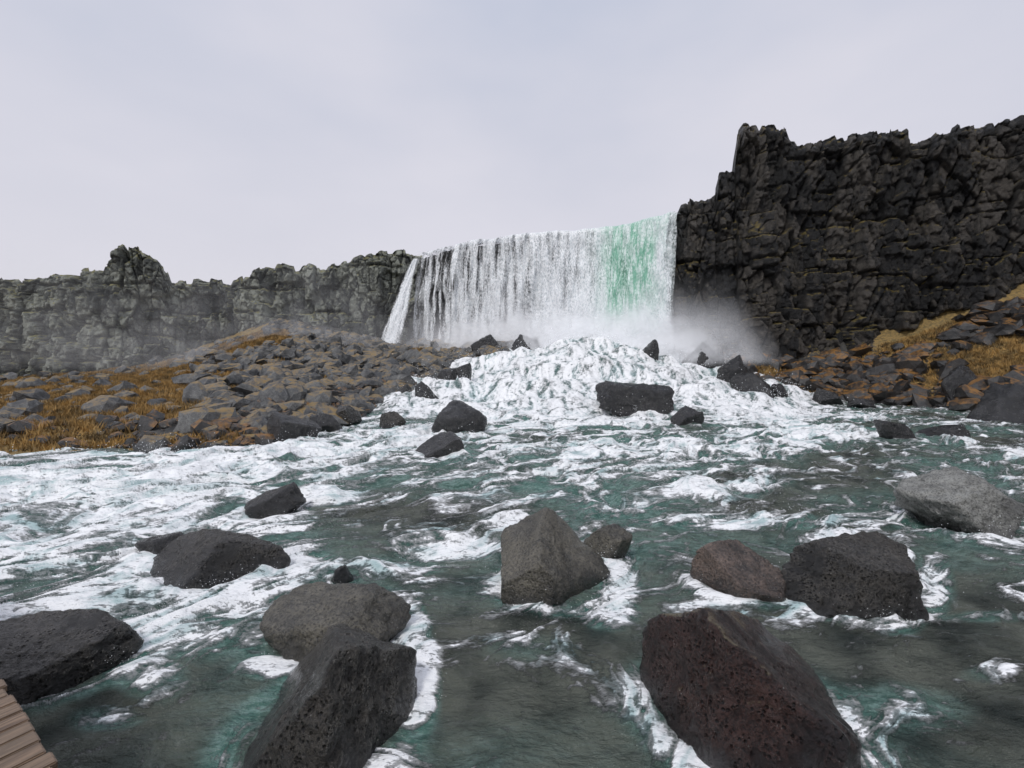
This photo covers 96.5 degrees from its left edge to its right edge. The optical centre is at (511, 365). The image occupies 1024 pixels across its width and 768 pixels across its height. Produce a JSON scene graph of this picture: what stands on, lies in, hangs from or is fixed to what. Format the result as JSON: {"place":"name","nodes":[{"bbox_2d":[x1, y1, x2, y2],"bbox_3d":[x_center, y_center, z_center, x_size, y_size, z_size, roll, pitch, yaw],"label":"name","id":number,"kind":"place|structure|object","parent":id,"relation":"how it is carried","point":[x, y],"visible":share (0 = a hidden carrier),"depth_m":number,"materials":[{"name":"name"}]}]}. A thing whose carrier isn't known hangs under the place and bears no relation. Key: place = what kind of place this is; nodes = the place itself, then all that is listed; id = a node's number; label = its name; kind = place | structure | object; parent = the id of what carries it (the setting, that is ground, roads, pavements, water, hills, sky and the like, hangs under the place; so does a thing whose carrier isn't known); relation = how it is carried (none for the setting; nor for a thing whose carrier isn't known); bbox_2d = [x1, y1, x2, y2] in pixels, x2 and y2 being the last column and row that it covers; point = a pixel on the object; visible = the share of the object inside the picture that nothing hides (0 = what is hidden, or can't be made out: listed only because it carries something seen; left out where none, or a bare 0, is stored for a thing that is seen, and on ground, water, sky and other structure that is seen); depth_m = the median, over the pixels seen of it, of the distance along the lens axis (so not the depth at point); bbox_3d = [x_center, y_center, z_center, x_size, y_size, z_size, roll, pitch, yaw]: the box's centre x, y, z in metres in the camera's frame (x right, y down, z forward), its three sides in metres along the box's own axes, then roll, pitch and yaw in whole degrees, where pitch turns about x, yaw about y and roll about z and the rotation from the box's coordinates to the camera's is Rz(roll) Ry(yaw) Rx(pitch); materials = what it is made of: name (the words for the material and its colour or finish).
{"place":"outdoors","nodes":[
{"label":"outdoors","id":0,"kind":"place"},
{"bbox_2d":[0,244,423,375],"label":"basalt cliff","id":1,"kind":"structure","parent":0,"point":[130,307],"depth_m":52.27,"materials":[{"name":"grey stone"}]},
{"bbox_2d":[0,334,1023,767],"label":"river","id":2,"kind":"structure","parent":0,"point":[540,684],"depth_m":5.88,"materials":[{"name":"liquid"}]},
{"bbox_2d":[0,608,143,704],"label":"boulder","id":3,"kind":"object","parent":2,"relation":"in","point":[44,653],"visible":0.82,"depth_m":3.69,"materials":[{"name":"grey stone"}]},
{"bbox_2d":[135,532,182,554],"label":"boulder","id":4,"kind":"object","parent":2,"relation":"in","point":[156,544],"visible":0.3,"depth_m":5.95,"materials":[{"name":"grey stone"}]},
{"bbox_2d":[150,529,290,588],"bbox_3d":[-3.730,2.419,5.577,1.744,0.665,1.039,0,0,21],"label":"boulder","id":5,"kind":"object","parent":2,"relation":"in","point":[190,560],"visible":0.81,"depth_m":5.49,"materials":[{"name":"grey stone"}]},
{"bbox_2d":[244,482,305,518],"bbox_3d":[-4.092,2.397,7.805,1.004,0.758,0.602,0,0,0],"label":"boulder","id":6,"kind":"object","parent":2,"relation":"in","point":[288,498],"visible":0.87,"depth_m":7.66,"materials":[{"name":"grey stone"}]},
{"bbox_2d":[242,624,416,767],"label":"boulder","id":7,"kind":"object","parent":2,"relation":"in","point":[347,696],"visible":0.98,"depth_m":2.92,"materials":[{"name":"grey stone"}]},
{"bbox_2d":[259,581,410,661],"bbox_3d":[-1.664,2.430,4.284,1.327,0.615,0.947,0,0,20],"label":"boulder","id":8,"kind":"object","parent":2,"relation":"in","point":[296,623],"visible":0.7,"depth_m":4.15,"materials":[{"name":"grey stone"}]},
{"bbox_2d":[331,564,353,583],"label":"boulder","id":9,"kind":"object","parent":2,"relation":"in","point":[342,574],"visible":0.51,"depth_m":5.34,"materials":[{"name":"grey stone"}]},
{"bbox_2d":[379,411,405,428],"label":"boulder","id":10,"kind":"object","parent":2,"relation":"in","point":[388,419],"visible":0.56,"depth_m":18.32,"materials":[{"name":"grey stone"}]},
{"bbox_2d":[415,381,438,398],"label":"boulder","id":11,"kind":"object","parent":2,"relation":"in","point":[424,388],"visible":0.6,"depth_m":25.76,"materials":[{"name":"grey stone"}]},
{"bbox_2d":[415,431,463,457],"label":"boulder","id":12,"kind":"object","parent":2,"relation":"in","point":[441,444],"visible":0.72,"depth_m":12.60,"materials":[{"name":"grey stone"}]},
{"bbox_2d":[436,368,456,379],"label":"boulder","id":13,"kind":"object","parent":2,"relation":"in","point":[449,374],"visible":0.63,"depth_m":30.79,"materials":[{"name":"grey stone"}]},
{"bbox_2d":[431,400,486,432],"bbox_3d":[-1.942,2.163,16.991,2.039,1.757,1.835,0,0,0],"label":"boulder","id":14,"kind":"object","parent":2,"relation":"in","point":[453,416],"visible":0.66,"depth_m":16.41,"materials":[{"name":"grey stone"}]},
{"bbox_2d":[455,363,471,379],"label":"boulder","id":15,"kind":"object","parent":2,"relation":"in","point":[466,371],"visible":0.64,"depth_m":30.81,"materials":[{"name":"grey stone"}]},
{"bbox_2d":[0,326,1023,706],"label":"water spray","id":16,"kind":"object","parent":2,"relation":"on","point":[404,448],"visible":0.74,"depth_m":12.20,"materials":[{"name":"white liquid"}]},
{"bbox_2d":[500,507,609,604],"bbox_3d":[0.502,2.305,5.245,1.289,1.152,1.096,0,0,0],"label":"boulder","id":17,"kind":"object","parent":2,"relation":"in","point":[553,555],"visible":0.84,"depth_m":5.07,"materials":[{"name":"grey stone"}]},
{"bbox_2d":[583,523,632,558],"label":"boulder","id":18,"kind":"object","parent":2,"relation":"in","point":[616,538],"visible":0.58,"depth_m":5.90,"materials":[{"name":"grey stone"}]},
{"bbox_2d":[595,380,673,416],"bbox_3d":[5.918,1.984,22.151,3.734,2.523,1.867,0,0,0],"label":"boulder","id":19,"kind":"object","parent":2,"relation":"in","point":[612,397],"visible":0.8,"depth_m":21.38,"materials":[{"name":"grey stone"}]},
{"bbox_2d":[670,405,704,425],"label":"boulder","id":20,"kind":"object","parent":2,"relation":"in","point":[684,415],"visible":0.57,"depth_m":19.03,"materials":[{"name":"grey stone"}]},
{"bbox_2d":[690,539,785,601],"bbox_3d":[2.617,2.399,5.125,1.120,0.749,0.784,0,0,0],"label":"boulder","id":21,"kind":"object","parent":2,"relation":"in","point":[736,568],"visible":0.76,"depth_m":5.01,"materials":[{"name":"grey stone"}]},
{"bbox_2d":[639,607,861,767],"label":"boulder","id":22,"kind":"object","parent":2,"relation":"in","point":[730,689],"visible":0.98,"depth_m":2.97,"materials":[{"name":"brown stone"}]},
{"bbox_2d":[771,383,787,397],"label":"boulder","id":23,"kind":"object","parent":2,"relation":"in","point":[780,388],"visible":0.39,"depth_m":29.86,"materials":[{"name":"grey stone"}]},
{"bbox_2d":[812,388,843,404],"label":"boulder","id":24,"kind":"object","parent":2,"relation":"in","point":[823,397],"visible":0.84,"depth_m":29.51,"materials":[{"name":"grey stone"}]},
{"bbox_2d":[780,531,922,619],"bbox_3d":[3.604,2.361,4.937,1.453,0.912,0.944,0,0,0],"label":"boulder","id":25,"kind":"object","parent":2,"relation":"in","point":[875,573],"visible":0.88,"depth_m":4.69,"materials":[{"name":"grey stone"}]},
{"bbox_2d":[847,398,875,407],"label":"boulder","id":26,"kind":"object","parent":2,"relation":"in","point":[861,403],"visible":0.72,"depth_m":26.75,"materials":[{"name":"grey stone"}]},
{"bbox_2d":[873,420,916,438],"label":"boulder","id":27,"kind":"object","parent":2,"relation":"in","point":[888,430],"visible":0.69,"depth_m":15.36,"materials":[{"name":"grey stone"}]},
{"bbox_2d":[905,591,928,620],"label":"boulder","id":28,"kind":"object","parent":2,"relation":"in","point":[916,609],"visible":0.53,"depth_m":4.51,"materials":[{"name":"grey stone"}]},
{"bbox_2d":[915,424,970,436],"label":"boulder","id":29,"kind":"object","parent":2,"relation":"in","point":[957,430],"visible":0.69,"depth_m":16.19,"materials":[{"name":"grey stone"}]},
{"bbox_2d":[893,466,1023,538],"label":"boulder","id":30,"kind":"object","parent":2,"relation":"in","point":[969,503],"visible":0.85,"depth_m":6.87,"materials":[{"name":"grey stone"}]},
{"bbox_2d":[967,383,1023,423],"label":"boulder","id":31,"kind":"object","parent":2,"relation":"in","point":[1002,403],"visible":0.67,"depth_m":20.51,"materials":[{"name":"grey stone"}]},
{"bbox_2d":[0,283,1023,454],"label":"riverbank ground","id":32,"kind":"structure","parent":0,"point":[943,318],"depth_m":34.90,"materials":[{"name":"brown plant"}]},
{"bbox_2d":[102,421,124,433],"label":"boulder","id":33,"kind":"object","parent":32,"relation":"on","point":[109,426],"visible":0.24,"depth_m":15.05,"materials":[{"name":"grey stone"}]},
{"bbox_2d":[1,372,420,452],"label":"talus rocks","id":34,"kind":"object","parent":32,"relation":"on","point":[147,422],"visible":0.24,"depth_m":14.71,"materials":[{"name":"stone"}]},
{"bbox_2d":[0,318,536,453],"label":"talus rocks","id":35,"kind":"object","parent":32,"relation":"on","point":[296,382],"visible":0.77,"depth_m":30.17,"materials":[{"name":"stone"}]},
{"bbox_2d":[267,411,321,441],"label":"boulder","id":36,"kind":"object","parent":32,"relation":"on","point":[280,424],"visible":0.63,"depth_m":14.98,"materials":[{"name":"grey stone"}]},
{"bbox_2d":[309,413,341,431],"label":"boulder","id":37,"kind":"object","parent":32,"relation":"on","point":[327,422],"visible":0.65,"depth_m":17.20,"materials":[{"name":"grey stone"}]},
{"bbox_2d":[336,405,361,426],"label":"boulder","id":38,"kind":"object","parent":32,"relation":"on","point":[349,414],"visible":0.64,"depth_m":19.20,"materials":[{"name":"grey stone"}]},
{"bbox_2d":[382,259,418,343],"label":"waterfall","id":39,"kind":"structure","parent":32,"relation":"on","point":[396,322],"depth_m":52.15,"materials":[{"name":"liquid"}]},
{"bbox_2d":[396,384,411,392],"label":"boulder","id":40,"kind":"object","parent":32,"relation":"on","point":[405,388],"visible":0.2,"depth_m":26.94,"materials":[{"name":"grey stone"}]},
{"bbox_2d":[471,334,497,350],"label":"boulder","id":41,"kind":"object","parent":32,"relation":"on","point":[489,339],"visible":0.36,"depth_m":42.31,"materials":[{"name":"grey stone"}]},
{"bbox_2d":[511,334,539,350],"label":"boulder","id":42,"kind":"object","parent":32,"relation":"on","point":[516,344],"visible":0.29,"depth_m":41.16,"materials":[{"name":"grey stone"}]},
{"bbox_2d":[642,339,658,359],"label":"boulder","id":43,"kind":"object","parent":32,"relation":"on","point":[651,347],"visible":0.33,"depth_m":35.03,"materials":[{"name":"grey stone"}]},
{"bbox_2d":[682,342,724,368],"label":"boulder","id":44,"kind":"object","parent":32,"relation":"on","point":[709,356],"visible":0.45,"depth_m":35.57,"materials":[{"name":"grey stone"}]},
{"bbox_2d":[716,355,747,381],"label":"boulder","id":45,"kind":"object","parent":32,"relation":"on","point":[730,369],"visible":0.59,"depth_m":32.53,"materials":[{"name":"grey stone"}]},
{"bbox_2d":[729,373,774,398],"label":"boulder","id":46,"kind":"object","parent":32,"relation":"on","point":[745,382],"visible":0.42,"depth_m":29.04,"materials":[{"name":"grey stone"}]},
{"bbox_2d":[677,296,1023,411],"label":"talus rocks","id":47,"kind":"object","parent":32,"relation":"on","point":[851,374],"visible":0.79,"depth_m":31.86,"materials":[{"name":"stone"}]},
{"bbox_2d":[940,365,977,399],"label":"boulder","id":48,"kind":"object","parent":32,"relation":"on","point":[955,378],"visible":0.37,"depth_m":26.78,"materials":[{"name":"grey stone"}]},
{"bbox_2d":[0,0,1023,284],"label":"sky","id":49,"kind":"structure","parent":0,"point":[224,140],"materials":[{"name":"white"}]},
{"bbox_2d":[414,214,691,342],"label":"waterfall rock wall","id":50,"kind":"structure","parent":0,"point":[445,259],"depth_m":51.29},
{"bbox_2d":[413,211,679,343],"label":"waterfall","id":51,"kind":"structure","parent":50,"relation":"on","point":[610,298],"depth_m":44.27,"materials":[{"name":"liquid"}]},
{"bbox_2d":[464,320,683,353],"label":"mist","id":52,"kind":"structure","parent":0,"point":[512,327],"depth_m":42.86,"materials":[{"name":"white liquid"}]},
{"bbox_2d":[502,327,690,359],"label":"mist","id":53,"kind":"structure","parent":0,"point":[549,337],"depth_m":40.35,"materials":[{"name":"white liquid"}]},
{"bbox_2d":[523,335,698,360],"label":"mist","id":54,"kind":"structure","parent":0,"point":[687,345],"depth_m":36.90,"materials":[{"name":"white liquid"}]},
{"bbox_2d":[674,115,1023,358],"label":"basalt cliff","id":55,"kind":"structure","parent":0,"point":[795,251],"depth_m":37.90,"materials":[{"name":"black stone"}]},
{"bbox_3d":[-1.881,2.500,1.694,0.120,1.340,0.120,0,0,33],"label":"post","id":56,"kind":"object","parent":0,"visible":0},
{"bbox_3d":[-1.881,1.740,1.694,9.800,0.180,0.080,0,0,33],"label":"beam","id":57,"kind":"object","parent":56,"relation":"on","visible":0},
{"bbox_2d":[0,679,6,690],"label":"plank","id":58,"kind":"object","parent":57,"relation":"on","point":[3,684],"visible":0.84,"depth_m":2.29,"materials":[{"name":"brown wood"}]},
{"bbox_2d":[0,689,7,698],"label":"plank","id":59,"kind":"object","parent":57,"relation":"on","point":[3,693],"visible":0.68,"depth_m":2.24,"materials":[{"name":"brown wood"}]},
{"bbox_2d":[0,695,16,708],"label":"plank","id":60,"kind":"object","parent":57,"relation":"on","point":[8,700],"visible":0.68,"depth_m":2.18,"materials":[{"name":"brown wood"}]},
{"bbox_2d":[0,703,22,720],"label":"plank","id":61,"kind":"object","parent":57,"relation":"on","point":[10,710],"visible":0.72,"depth_m":2.12,"materials":[{"name":"brown wood"}]},
{"bbox_2d":[0,712,29,733],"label":"plank","id":62,"kind":"object","parent":57,"relation":"on","point":[11,722],"visible":0.68,"depth_m":2.06,"materials":[{"name":"brown wood"}]},
{"bbox_2d":[0,721,34,746],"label":"plank","id":63,"kind":"object","parent":57,"relation":"on","point":[16,732],"visible":0.68,"depth_m":2.00,"materials":[{"name":"brown wood"}]},
{"bbox_2d":[0,731,40,760],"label":"plank","id":64,"kind":"object","parent":57,"relation":"on","point":[19,744],"visible":0.72,"depth_m":1.93,"materials":[{"name":"brown wood"}]},
{"bbox_2d":[0,742,45,767],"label":"plank","id":65,"kind":"object","parent":57,"relation":"on","point":[26,755],"visible":0.76,"depth_m":1.87,"materials":[{"name":"brown wood"}]},
{"bbox_2d":[18,752,57,767],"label":"plank","id":66,"kind":"object","parent":57,"relation":"on","point":[48,759],"visible":1,"depth_m":1.85,"materials":[{"name":"brown wood"}]}
]}

